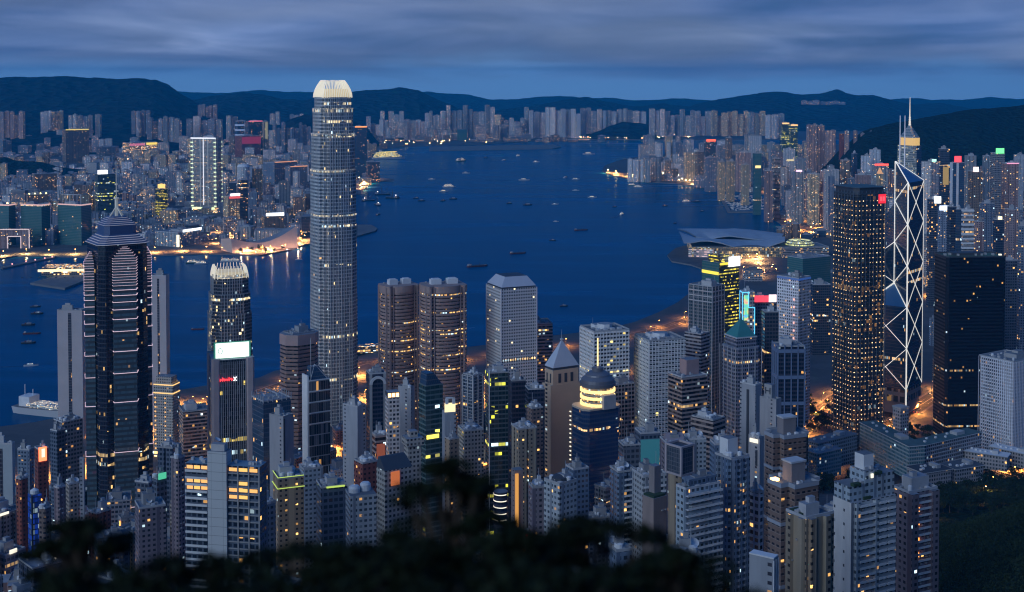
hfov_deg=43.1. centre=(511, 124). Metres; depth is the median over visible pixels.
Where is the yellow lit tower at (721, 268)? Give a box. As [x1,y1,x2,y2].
[702,253,739,342]
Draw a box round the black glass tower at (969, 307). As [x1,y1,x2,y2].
[933,251,1005,434]
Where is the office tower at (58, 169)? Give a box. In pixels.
[53,167,62,171]
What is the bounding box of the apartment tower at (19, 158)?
[6,156,23,160]
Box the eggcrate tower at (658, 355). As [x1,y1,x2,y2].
[634,330,685,435]
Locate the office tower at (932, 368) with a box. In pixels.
[932,358,933,381]
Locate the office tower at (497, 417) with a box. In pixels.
[485,357,509,530]
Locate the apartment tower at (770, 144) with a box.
[767,141,774,151]
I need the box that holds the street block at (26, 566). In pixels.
[18,555,62,587]
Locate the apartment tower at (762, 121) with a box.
[759,110,765,135]
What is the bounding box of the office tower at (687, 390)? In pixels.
[667,357,707,435]
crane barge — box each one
[374,185,389,194]
[385,189,399,198]
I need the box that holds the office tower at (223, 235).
[219,232,228,244]
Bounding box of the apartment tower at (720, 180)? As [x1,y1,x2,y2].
[717,160,724,200]
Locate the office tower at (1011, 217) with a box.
[1004,204,1018,258]
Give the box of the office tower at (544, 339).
[537,315,552,383]
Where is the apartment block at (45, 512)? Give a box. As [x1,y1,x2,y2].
[38,489,51,539]
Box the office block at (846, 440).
[808,430,857,465]
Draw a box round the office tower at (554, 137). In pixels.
[550,134,558,141]
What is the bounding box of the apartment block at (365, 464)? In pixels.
[354,451,377,508]
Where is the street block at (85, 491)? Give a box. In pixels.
[79,479,86,505]
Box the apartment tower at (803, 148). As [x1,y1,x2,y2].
[802,140,805,157]
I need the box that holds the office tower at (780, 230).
[777,228,784,236]
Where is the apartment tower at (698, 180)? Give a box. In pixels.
[694,175,703,186]
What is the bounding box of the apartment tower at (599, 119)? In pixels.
[597,109,601,130]
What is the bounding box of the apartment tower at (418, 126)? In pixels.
[416,119,420,133]
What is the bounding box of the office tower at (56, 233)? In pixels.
[55,229,57,242]
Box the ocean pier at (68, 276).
[21,264,83,289]
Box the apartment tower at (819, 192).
[818,173,819,212]
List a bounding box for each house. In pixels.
[749,549,778,591]
[964,447,1010,471]
[988,443,1023,468]
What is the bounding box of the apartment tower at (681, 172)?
[679,167,683,177]
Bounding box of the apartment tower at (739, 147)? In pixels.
[732,144,743,151]
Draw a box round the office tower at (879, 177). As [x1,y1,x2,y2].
[876,168,882,185]
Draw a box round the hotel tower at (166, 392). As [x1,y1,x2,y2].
[153,374,179,455]
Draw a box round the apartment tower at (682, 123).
[679,109,684,135]
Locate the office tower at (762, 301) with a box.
[755,292,775,382]
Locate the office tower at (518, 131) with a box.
[515,127,521,136]
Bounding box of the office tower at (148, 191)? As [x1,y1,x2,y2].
[142,184,157,204]
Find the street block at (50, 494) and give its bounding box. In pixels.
[49,484,50,504]
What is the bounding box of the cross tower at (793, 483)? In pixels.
[767,456,819,591]
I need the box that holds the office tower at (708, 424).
[691,407,725,471]
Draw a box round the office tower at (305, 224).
[302,214,309,234]
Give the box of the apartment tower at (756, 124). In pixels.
[754,113,759,135]
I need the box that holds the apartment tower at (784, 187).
[781,184,790,205]
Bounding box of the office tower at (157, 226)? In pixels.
[152,222,167,230]
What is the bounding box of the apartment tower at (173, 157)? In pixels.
[168,153,178,166]
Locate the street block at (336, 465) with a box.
[330,456,342,477]
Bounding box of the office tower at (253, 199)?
[248,191,259,216]
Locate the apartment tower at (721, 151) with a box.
[717,144,724,160]
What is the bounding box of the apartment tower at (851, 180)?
[847,177,854,183]
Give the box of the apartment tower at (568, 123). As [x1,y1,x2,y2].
[566,109,570,137]
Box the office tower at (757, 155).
[752,151,761,214]
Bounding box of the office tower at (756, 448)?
[748,422,763,526]
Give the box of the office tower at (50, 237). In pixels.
[45,228,55,244]
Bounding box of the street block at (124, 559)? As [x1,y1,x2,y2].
[94,523,129,568]
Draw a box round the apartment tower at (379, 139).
[373,135,382,142]
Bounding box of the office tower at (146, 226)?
[142,222,151,231]
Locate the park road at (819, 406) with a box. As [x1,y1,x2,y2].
[807,395,831,430]
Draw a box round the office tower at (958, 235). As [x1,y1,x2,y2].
[955,205,961,250]
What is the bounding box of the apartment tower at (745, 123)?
[743,110,747,135]
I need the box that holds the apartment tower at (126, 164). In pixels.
[121,160,134,172]
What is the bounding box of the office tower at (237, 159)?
[231,157,242,161]
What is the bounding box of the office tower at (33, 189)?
[28,187,40,192]
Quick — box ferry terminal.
[12,391,57,417]
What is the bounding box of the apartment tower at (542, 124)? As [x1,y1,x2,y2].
[540,112,544,137]
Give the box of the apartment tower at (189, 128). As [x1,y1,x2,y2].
[186,119,192,137]
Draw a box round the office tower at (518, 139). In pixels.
[503,137,527,141]
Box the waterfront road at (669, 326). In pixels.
[203,317,687,403]
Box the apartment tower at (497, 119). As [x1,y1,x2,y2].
[495,114,500,124]
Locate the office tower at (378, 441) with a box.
[372,422,385,458]
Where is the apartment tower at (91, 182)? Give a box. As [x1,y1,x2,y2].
[86,180,94,190]
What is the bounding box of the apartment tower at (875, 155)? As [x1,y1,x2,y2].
[869,147,880,184]
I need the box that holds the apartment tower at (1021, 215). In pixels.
[1019,210,1023,223]
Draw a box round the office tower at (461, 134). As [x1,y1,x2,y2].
[457,129,466,140]
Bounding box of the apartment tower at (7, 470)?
[0,432,15,505]
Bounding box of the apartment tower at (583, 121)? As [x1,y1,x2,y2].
[580,108,585,133]
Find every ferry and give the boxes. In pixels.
[186,259,196,263]
[194,260,207,263]
[220,258,229,261]
[229,257,240,261]
[402,183,454,187]
[431,158,465,162]
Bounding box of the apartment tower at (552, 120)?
[550,107,555,134]
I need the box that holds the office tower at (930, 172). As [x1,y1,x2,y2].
[921,158,938,272]
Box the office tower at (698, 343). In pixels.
[684,325,709,410]
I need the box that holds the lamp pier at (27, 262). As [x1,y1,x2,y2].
[1,256,54,269]
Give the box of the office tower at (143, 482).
[135,471,151,499]
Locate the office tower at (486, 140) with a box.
[480,139,493,141]
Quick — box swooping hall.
[221,226,297,252]
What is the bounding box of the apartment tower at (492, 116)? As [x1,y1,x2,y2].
[490,107,494,132]
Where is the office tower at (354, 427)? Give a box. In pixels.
[343,392,365,487]
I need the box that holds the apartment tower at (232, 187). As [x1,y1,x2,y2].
[229,181,251,192]
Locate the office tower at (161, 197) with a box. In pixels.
[155,184,167,215]
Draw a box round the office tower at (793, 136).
[789,124,797,158]
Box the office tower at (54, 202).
[50,199,59,210]
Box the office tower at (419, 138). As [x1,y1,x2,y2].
[415,136,424,141]
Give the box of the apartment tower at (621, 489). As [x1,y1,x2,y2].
[610,456,634,546]
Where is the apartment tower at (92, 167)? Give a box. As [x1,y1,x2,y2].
[86,162,99,172]
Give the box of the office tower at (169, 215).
[162,208,177,223]
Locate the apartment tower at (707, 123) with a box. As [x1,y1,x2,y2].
[705,111,710,135]
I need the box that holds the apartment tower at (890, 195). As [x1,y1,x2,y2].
[888,192,893,210]
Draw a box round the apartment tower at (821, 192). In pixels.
[820,169,823,223]
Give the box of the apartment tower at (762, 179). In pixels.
[761,174,763,185]
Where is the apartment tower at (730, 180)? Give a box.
[726,159,734,201]
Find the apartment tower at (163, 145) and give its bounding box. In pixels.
[158,142,168,153]
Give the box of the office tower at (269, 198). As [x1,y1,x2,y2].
[263,194,274,204]
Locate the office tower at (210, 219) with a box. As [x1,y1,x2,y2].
[208,217,213,224]
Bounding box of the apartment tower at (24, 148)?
[18,145,31,152]
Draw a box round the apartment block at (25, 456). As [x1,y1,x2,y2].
[17,439,33,492]
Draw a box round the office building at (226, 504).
[185,437,266,586]
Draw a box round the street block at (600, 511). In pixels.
[589,502,609,564]
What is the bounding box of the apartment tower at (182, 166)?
[177,163,187,170]
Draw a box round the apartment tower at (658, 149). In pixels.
[655,143,662,156]
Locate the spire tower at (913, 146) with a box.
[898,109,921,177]
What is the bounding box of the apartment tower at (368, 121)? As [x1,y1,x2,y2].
[366,116,370,131]
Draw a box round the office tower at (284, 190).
[279,180,290,204]
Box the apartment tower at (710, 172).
[704,155,716,191]
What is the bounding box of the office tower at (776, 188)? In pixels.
[772,156,780,219]
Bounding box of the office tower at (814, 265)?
[787,252,830,282]
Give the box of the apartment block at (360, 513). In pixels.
[345,481,376,552]
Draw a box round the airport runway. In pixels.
[429,145,560,150]
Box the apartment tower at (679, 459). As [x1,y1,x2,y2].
[665,439,694,544]
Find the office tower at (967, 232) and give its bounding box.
[961,204,973,250]
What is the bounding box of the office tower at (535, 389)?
[525,379,544,480]
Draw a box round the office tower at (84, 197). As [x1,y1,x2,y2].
[80,193,88,202]
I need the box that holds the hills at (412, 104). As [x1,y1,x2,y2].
[193,87,505,129]
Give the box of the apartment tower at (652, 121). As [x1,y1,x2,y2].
[649,108,654,134]
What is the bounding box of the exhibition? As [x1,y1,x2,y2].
[680,228,784,256]
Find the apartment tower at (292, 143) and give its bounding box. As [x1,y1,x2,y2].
[288,138,297,152]
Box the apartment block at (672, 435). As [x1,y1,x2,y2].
[660,430,687,532]
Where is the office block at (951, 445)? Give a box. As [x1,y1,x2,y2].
[915,428,982,462]
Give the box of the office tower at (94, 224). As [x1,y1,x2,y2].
[92,219,100,229]
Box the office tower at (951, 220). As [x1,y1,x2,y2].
[947,203,956,251]
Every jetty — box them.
[357,225,376,236]
[380,177,393,181]
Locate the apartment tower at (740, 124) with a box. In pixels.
[738,114,742,135]
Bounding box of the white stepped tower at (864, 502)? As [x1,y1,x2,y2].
[833,450,895,591]
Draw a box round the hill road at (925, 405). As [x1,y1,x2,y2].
[883,390,932,428]
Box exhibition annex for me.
[777,239,828,256]
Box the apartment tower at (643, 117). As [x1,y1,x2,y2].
[640,111,645,123]
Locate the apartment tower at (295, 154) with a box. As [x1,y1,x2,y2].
[292,149,299,164]
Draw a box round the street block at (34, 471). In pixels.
[34,456,34,487]
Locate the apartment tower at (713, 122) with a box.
[711,110,716,135]
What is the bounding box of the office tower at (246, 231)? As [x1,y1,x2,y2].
[236,224,254,238]
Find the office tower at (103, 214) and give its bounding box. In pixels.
[100,211,107,217]
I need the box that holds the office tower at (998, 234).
[992,215,1003,255]
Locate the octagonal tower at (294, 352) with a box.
[279,323,318,451]
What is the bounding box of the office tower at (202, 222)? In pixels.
[183,217,207,231]
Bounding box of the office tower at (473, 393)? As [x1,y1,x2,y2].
[462,367,483,427]
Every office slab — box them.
[32,172,56,190]
[62,128,88,162]
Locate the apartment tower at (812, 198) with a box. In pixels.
[807,172,818,224]
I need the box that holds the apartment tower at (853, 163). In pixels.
[851,150,856,177]
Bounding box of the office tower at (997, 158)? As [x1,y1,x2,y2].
[990,148,1004,218]
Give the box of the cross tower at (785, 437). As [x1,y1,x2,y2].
[763,413,808,551]
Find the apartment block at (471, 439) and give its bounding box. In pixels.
[458,419,483,541]
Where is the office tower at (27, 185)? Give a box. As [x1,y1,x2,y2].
[23,181,31,188]
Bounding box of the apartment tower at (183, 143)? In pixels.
[179,135,187,153]
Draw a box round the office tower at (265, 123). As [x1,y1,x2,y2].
[262,120,268,149]
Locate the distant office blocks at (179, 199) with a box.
[0,132,831,241]
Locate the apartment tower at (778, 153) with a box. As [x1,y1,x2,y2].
[775,150,782,166]
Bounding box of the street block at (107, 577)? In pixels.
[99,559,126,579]
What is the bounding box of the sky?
[0,0,1023,99]
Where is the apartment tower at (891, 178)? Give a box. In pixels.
[888,168,895,193]
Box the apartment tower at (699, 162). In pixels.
[695,150,703,175]
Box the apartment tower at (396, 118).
[394,114,398,138]
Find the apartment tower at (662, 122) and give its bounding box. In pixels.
[660,109,664,135]
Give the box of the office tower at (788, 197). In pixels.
[785,189,791,209]
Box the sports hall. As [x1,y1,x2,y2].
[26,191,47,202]
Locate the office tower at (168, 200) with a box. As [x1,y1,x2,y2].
[168,193,169,207]
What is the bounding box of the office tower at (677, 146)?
[673,140,681,156]
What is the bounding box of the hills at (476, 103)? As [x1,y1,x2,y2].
[178,90,1023,111]
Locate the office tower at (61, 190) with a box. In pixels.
[57,188,65,199]
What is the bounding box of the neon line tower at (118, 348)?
[83,181,153,512]
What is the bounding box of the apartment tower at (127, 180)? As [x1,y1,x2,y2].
[123,170,132,194]
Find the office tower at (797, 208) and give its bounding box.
[791,168,803,222]
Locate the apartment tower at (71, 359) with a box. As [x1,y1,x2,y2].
[57,303,85,438]
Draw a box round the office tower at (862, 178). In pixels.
[855,172,870,183]
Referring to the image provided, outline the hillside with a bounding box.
[15,458,1023,591]
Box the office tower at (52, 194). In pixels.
[41,190,56,200]
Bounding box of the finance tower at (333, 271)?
[310,80,357,426]
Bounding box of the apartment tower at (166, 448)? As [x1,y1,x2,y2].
[157,437,180,526]
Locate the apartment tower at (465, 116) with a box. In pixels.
[463,105,467,137]
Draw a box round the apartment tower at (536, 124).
[534,111,539,137]
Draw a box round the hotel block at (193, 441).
[179,399,207,462]
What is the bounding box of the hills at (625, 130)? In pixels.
[586,122,664,139]
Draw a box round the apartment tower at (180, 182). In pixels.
[176,173,184,193]
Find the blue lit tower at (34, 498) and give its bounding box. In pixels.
[28,488,41,548]
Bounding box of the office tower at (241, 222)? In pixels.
[237,219,245,225]
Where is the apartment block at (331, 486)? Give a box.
[316,466,346,544]
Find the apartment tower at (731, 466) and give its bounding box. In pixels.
[714,434,749,591]
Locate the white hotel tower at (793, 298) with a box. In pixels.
[777,270,810,428]
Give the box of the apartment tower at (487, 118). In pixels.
[485,105,489,137]
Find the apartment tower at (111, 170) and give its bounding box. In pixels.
[105,168,115,172]
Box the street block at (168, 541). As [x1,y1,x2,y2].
[167,526,169,559]
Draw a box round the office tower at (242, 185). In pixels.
[237,178,247,223]
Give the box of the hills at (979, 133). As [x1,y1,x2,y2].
[805,105,1023,184]
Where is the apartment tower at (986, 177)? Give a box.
[982,153,989,201]
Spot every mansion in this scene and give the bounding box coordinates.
[905,461,952,484]
[939,458,984,483]
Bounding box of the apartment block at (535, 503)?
[528,468,543,531]
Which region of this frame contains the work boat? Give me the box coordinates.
[23,331,40,333]
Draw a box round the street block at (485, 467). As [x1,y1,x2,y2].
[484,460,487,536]
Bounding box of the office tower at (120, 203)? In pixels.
[118,201,135,206]
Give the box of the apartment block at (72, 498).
[66,474,79,518]
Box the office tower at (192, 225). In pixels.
[185,223,199,227]
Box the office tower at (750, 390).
[740,374,761,452]
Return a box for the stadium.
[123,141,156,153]
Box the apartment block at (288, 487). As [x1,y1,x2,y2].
[272,458,303,577]
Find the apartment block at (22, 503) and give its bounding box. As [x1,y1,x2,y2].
[16,468,27,548]
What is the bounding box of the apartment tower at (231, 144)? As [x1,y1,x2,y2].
[229,135,234,153]
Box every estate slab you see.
[263,160,296,184]
[285,164,306,188]
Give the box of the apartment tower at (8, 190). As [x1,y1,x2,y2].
[6,186,20,194]
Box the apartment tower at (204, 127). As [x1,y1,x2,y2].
[201,120,207,136]
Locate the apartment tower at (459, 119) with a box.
[457,110,461,128]
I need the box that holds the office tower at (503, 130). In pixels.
[499,124,507,138]
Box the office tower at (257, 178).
[252,166,262,196]
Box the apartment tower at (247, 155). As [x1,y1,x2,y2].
[243,153,253,161]
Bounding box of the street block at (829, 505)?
[824,500,832,509]
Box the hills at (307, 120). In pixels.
[279,115,378,146]
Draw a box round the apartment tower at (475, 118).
[473,111,478,137]
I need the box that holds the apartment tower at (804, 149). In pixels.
[804,142,805,157]
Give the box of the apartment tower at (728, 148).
[725,136,731,160]
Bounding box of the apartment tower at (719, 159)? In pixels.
[718,158,725,184]
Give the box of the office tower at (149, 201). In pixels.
[147,198,154,210]
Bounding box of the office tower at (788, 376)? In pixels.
[771,335,805,428]
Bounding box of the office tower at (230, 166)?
[226,163,234,169]
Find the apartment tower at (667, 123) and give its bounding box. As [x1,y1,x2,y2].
[665,111,669,135]
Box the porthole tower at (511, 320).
[486,272,536,384]
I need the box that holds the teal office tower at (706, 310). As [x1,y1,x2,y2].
[688,278,724,414]
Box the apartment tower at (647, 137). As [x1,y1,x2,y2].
[643,134,654,154]
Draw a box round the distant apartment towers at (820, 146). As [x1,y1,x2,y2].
[0,100,981,232]
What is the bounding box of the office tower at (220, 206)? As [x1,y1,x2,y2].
[218,202,223,212]
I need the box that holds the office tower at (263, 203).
[260,200,267,209]
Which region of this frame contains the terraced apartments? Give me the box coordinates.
[676,468,722,585]
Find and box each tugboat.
[21,322,34,325]
[21,340,35,343]
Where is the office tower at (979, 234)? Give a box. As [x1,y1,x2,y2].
[974,216,983,251]
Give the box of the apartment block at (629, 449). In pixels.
[618,429,640,467]
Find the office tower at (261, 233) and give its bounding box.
[254,228,284,240]
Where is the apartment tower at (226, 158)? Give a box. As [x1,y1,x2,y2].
[222,154,230,166]
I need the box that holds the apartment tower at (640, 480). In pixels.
[632,458,666,556]
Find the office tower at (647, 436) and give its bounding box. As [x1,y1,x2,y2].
[635,419,660,463]
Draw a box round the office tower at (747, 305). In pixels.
[739,280,754,333]
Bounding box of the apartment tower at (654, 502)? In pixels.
[642,463,666,552]
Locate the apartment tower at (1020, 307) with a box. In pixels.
[1016,220,1023,350]
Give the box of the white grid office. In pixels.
[978,349,1023,474]
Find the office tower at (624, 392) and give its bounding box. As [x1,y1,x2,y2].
[614,374,634,439]
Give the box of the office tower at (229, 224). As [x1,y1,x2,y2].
[223,216,236,235]
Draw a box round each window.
[154,397,165,448]
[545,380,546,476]
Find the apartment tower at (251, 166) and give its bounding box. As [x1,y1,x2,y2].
[249,165,254,176]
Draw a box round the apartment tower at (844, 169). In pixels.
[840,158,849,184]
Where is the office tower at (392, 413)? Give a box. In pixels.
[385,389,399,454]
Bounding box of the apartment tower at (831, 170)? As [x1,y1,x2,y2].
[823,166,838,229]
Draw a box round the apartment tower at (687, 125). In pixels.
[685,115,689,135]
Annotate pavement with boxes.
[7,253,54,254]
[197,316,687,403]
[275,323,687,391]
[808,407,830,436]
[815,393,831,405]
[883,388,932,422]
[909,404,932,421]
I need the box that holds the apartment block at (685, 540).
[677,525,700,574]
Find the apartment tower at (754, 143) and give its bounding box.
[748,134,761,164]
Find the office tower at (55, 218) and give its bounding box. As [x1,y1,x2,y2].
[52,211,57,224]
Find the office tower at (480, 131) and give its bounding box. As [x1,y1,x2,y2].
[476,125,484,139]
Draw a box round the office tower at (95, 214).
[92,211,99,219]
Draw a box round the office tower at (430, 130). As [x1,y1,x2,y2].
[427,127,433,135]
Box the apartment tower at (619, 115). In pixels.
[617,109,622,123]
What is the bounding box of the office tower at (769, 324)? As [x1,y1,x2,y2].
[761,304,778,394]
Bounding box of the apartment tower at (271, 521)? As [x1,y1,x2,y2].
[267,486,275,549]
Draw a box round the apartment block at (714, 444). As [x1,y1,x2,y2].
[710,430,726,473]
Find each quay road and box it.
[0,254,85,255]
[149,242,305,252]
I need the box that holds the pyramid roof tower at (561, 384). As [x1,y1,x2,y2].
[542,336,580,476]
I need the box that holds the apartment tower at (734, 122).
[732,110,737,135]
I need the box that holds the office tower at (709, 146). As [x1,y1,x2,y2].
[704,139,715,162]
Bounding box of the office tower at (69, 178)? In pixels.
[62,174,74,185]
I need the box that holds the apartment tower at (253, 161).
[245,157,258,167]
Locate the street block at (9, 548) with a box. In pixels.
[0,536,25,574]
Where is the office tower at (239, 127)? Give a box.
[235,120,244,134]
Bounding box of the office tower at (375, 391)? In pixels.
[366,364,385,455]
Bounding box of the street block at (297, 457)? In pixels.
[294,447,301,467]
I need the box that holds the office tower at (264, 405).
[251,387,291,495]
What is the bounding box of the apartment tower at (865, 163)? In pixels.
[861,153,869,172]
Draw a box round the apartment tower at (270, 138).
[269,130,272,146]
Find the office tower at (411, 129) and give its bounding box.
[408,120,415,139]
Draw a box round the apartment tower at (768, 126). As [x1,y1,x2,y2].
[765,114,771,138]
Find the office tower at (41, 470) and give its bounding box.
[35,440,48,502]
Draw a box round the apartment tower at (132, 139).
[130,137,138,141]
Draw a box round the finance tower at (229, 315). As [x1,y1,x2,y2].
[207,262,252,354]
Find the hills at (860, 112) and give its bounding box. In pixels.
[495,89,969,130]
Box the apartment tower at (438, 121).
[436,114,439,128]
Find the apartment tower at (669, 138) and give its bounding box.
[665,134,672,161]
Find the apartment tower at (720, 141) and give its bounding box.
[717,139,724,145]
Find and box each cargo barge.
[467,263,486,267]
[510,251,525,253]
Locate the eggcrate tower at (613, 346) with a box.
[579,322,629,398]
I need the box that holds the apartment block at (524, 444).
[511,417,536,526]
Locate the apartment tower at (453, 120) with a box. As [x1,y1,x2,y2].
[451,110,456,132]
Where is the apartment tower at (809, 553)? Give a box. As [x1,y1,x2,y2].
[784,495,833,591]
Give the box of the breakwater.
[722,200,752,212]
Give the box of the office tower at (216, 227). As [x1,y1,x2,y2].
[210,222,222,233]
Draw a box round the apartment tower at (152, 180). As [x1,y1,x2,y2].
[147,178,159,183]
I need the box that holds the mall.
[235,134,260,157]
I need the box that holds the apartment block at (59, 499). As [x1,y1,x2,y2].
[54,473,65,521]
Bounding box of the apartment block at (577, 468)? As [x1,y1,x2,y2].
[566,456,588,549]
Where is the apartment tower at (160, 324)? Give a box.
[151,268,169,431]
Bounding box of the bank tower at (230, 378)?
[207,340,254,461]
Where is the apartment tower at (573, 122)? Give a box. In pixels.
[571,108,575,137]
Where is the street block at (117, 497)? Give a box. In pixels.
[106,483,130,526]
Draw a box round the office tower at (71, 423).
[54,412,82,482]
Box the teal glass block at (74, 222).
[58,194,91,245]
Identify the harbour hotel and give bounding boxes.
[138,230,155,245]
[155,227,201,246]
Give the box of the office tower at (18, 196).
[11,189,27,206]
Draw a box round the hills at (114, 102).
[0,76,249,153]
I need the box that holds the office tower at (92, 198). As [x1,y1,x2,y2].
[89,192,94,210]
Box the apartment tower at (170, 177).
[165,171,175,188]
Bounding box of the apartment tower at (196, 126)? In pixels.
[193,116,200,136]
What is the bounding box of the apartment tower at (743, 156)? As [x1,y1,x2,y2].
[735,150,750,191]
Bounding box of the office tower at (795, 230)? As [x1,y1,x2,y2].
[791,222,799,238]
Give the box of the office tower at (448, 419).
[442,397,455,506]
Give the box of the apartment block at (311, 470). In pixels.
[299,457,322,585]
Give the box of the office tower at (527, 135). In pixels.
[522,133,530,139]
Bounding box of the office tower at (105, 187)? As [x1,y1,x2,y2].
[95,170,115,214]
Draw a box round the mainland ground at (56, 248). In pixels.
[0,131,861,259]
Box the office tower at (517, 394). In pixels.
[510,365,525,517]
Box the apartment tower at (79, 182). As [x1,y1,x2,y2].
[71,181,85,188]
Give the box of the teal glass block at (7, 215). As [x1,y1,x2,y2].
[0,201,15,244]
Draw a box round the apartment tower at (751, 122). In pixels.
[748,111,753,134]
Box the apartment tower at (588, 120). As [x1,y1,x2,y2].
[586,107,590,133]
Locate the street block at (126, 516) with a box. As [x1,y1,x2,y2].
[118,503,134,525]
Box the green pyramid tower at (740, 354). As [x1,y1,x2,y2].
[719,317,761,450]
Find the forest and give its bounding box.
[938,499,1023,591]
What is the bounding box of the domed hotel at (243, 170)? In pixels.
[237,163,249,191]
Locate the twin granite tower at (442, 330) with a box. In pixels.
[419,277,466,435]
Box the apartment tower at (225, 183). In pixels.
[222,171,228,196]
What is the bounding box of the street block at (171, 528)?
[170,492,185,557]
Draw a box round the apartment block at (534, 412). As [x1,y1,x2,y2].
[527,399,542,479]
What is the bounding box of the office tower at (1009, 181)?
[1001,160,1018,218]
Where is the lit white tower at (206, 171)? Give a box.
[190,135,222,212]
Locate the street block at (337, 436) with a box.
[331,421,342,453]
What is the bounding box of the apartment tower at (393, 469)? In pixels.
[376,452,412,555]
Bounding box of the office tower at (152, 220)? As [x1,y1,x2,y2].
[144,217,161,223]
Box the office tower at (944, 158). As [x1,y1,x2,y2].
[938,145,949,205]
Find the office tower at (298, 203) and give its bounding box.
[293,195,304,218]
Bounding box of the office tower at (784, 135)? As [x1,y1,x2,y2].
[780,122,788,150]
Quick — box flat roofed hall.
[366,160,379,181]
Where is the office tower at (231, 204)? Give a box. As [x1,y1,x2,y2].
[224,193,239,219]
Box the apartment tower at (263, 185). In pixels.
[263,175,264,194]
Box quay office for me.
[262,212,283,227]
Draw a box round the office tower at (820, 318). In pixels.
[810,278,830,354]
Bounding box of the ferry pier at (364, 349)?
[358,343,377,355]
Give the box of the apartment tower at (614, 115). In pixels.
[612,111,616,124]
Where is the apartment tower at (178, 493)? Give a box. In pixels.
[170,443,185,582]
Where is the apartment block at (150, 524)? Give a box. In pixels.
[135,487,165,577]
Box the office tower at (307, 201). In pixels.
[305,192,309,212]
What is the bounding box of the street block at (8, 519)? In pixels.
[0,496,16,543]
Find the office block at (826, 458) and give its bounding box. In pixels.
[808,444,842,478]
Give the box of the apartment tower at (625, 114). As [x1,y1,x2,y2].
[623,108,627,121]
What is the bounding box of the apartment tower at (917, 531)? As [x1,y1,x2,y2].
[894,471,939,591]
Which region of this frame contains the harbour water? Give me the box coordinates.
[0,140,850,425]
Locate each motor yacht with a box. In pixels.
[4,363,37,366]
[547,152,594,154]
[561,196,596,197]
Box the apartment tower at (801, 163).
[797,157,804,171]
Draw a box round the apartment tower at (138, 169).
[134,165,142,175]
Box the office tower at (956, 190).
[949,156,963,208]
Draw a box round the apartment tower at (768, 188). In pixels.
[764,167,772,221]
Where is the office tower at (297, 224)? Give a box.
[291,222,299,238]
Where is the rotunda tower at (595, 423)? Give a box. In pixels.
[569,338,619,511]
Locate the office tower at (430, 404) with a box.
[419,370,442,540]
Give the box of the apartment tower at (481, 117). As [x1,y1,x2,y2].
[479,111,484,124]
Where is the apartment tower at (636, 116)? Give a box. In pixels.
[633,111,639,122]
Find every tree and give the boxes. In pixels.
[14,514,135,583]
[22,558,178,591]
[115,551,249,591]
[174,572,319,591]
[213,537,350,591]
[282,534,475,591]
[305,549,526,591]
[377,455,527,581]
[440,523,609,591]
[511,512,696,591]
[607,541,767,591]
[805,419,813,428]
[810,398,815,407]
[810,406,816,414]
[810,415,822,424]
[811,423,818,430]
[819,482,830,490]
[820,417,831,428]
[825,474,834,490]
[826,480,833,492]
[910,429,918,436]
[924,425,932,434]
[939,497,946,507]
[941,481,957,492]
[943,491,956,512]
[959,478,972,487]
[968,483,980,493]
[973,492,984,499]
[974,472,986,482]
[982,479,997,490]
[982,482,991,489]
[984,468,995,480]
[1006,471,1020,480]
[1010,472,1021,483]
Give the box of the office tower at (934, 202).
[926,195,941,306]
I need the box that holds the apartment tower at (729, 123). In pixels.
[727,111,731,135]
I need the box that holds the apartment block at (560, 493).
[544,460,576,532]
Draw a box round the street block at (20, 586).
[9,578,33,591]
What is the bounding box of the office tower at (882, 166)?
[872,162,888,214]
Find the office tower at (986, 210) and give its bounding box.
[979,199,994,251]
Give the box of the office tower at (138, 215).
[133,208,143,226]
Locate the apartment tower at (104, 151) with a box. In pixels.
[96,146,118,157]
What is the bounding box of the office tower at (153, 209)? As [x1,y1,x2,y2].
[152,201,155,215]
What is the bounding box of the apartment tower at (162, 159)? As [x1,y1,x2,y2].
[157,154,169,166]
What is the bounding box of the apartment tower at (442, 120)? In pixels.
[440,111,445,138]
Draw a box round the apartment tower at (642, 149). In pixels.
[638,144,647,158]
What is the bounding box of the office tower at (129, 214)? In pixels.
[109,211,132,220]
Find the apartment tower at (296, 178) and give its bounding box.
[293,171,299,187]
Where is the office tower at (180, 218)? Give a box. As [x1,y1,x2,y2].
[178,216,184,222]
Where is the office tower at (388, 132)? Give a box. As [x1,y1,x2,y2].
[386,127,391,137]
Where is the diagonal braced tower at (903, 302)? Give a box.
[883,116,923,412]
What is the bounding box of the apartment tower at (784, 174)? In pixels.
[780,166,788,195]
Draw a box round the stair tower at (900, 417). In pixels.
[892,404,908,434]
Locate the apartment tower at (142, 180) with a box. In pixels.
[139,175,146,187]
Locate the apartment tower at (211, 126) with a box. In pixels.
[208,118,215,135]
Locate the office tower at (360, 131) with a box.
[353,125,366,176]
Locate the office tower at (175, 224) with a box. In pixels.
[168,221,184,228]
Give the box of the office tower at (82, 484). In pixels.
[79,457,84,517]
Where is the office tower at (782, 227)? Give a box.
[776,225,784,232]
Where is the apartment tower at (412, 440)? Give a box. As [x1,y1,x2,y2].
[401,429,423,536]
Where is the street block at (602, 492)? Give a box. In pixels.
[594,476,609,509]
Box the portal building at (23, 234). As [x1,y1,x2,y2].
[0,228,32,247]
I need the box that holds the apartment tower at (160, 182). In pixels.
[156,181,166,187]
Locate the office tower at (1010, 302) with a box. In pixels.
[1004,255,1016,349]
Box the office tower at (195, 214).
[187,212,202,216]
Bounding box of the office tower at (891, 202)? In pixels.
[889,197,893,208]
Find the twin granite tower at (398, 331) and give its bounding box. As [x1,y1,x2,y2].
[378,277,418,432]
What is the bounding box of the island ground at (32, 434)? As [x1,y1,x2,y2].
[0,144,933,457]
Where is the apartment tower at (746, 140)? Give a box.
[744,133,751,150]
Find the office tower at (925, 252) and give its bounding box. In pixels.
[924,234,926,287]
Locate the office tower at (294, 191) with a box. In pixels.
[290,187,303,206]

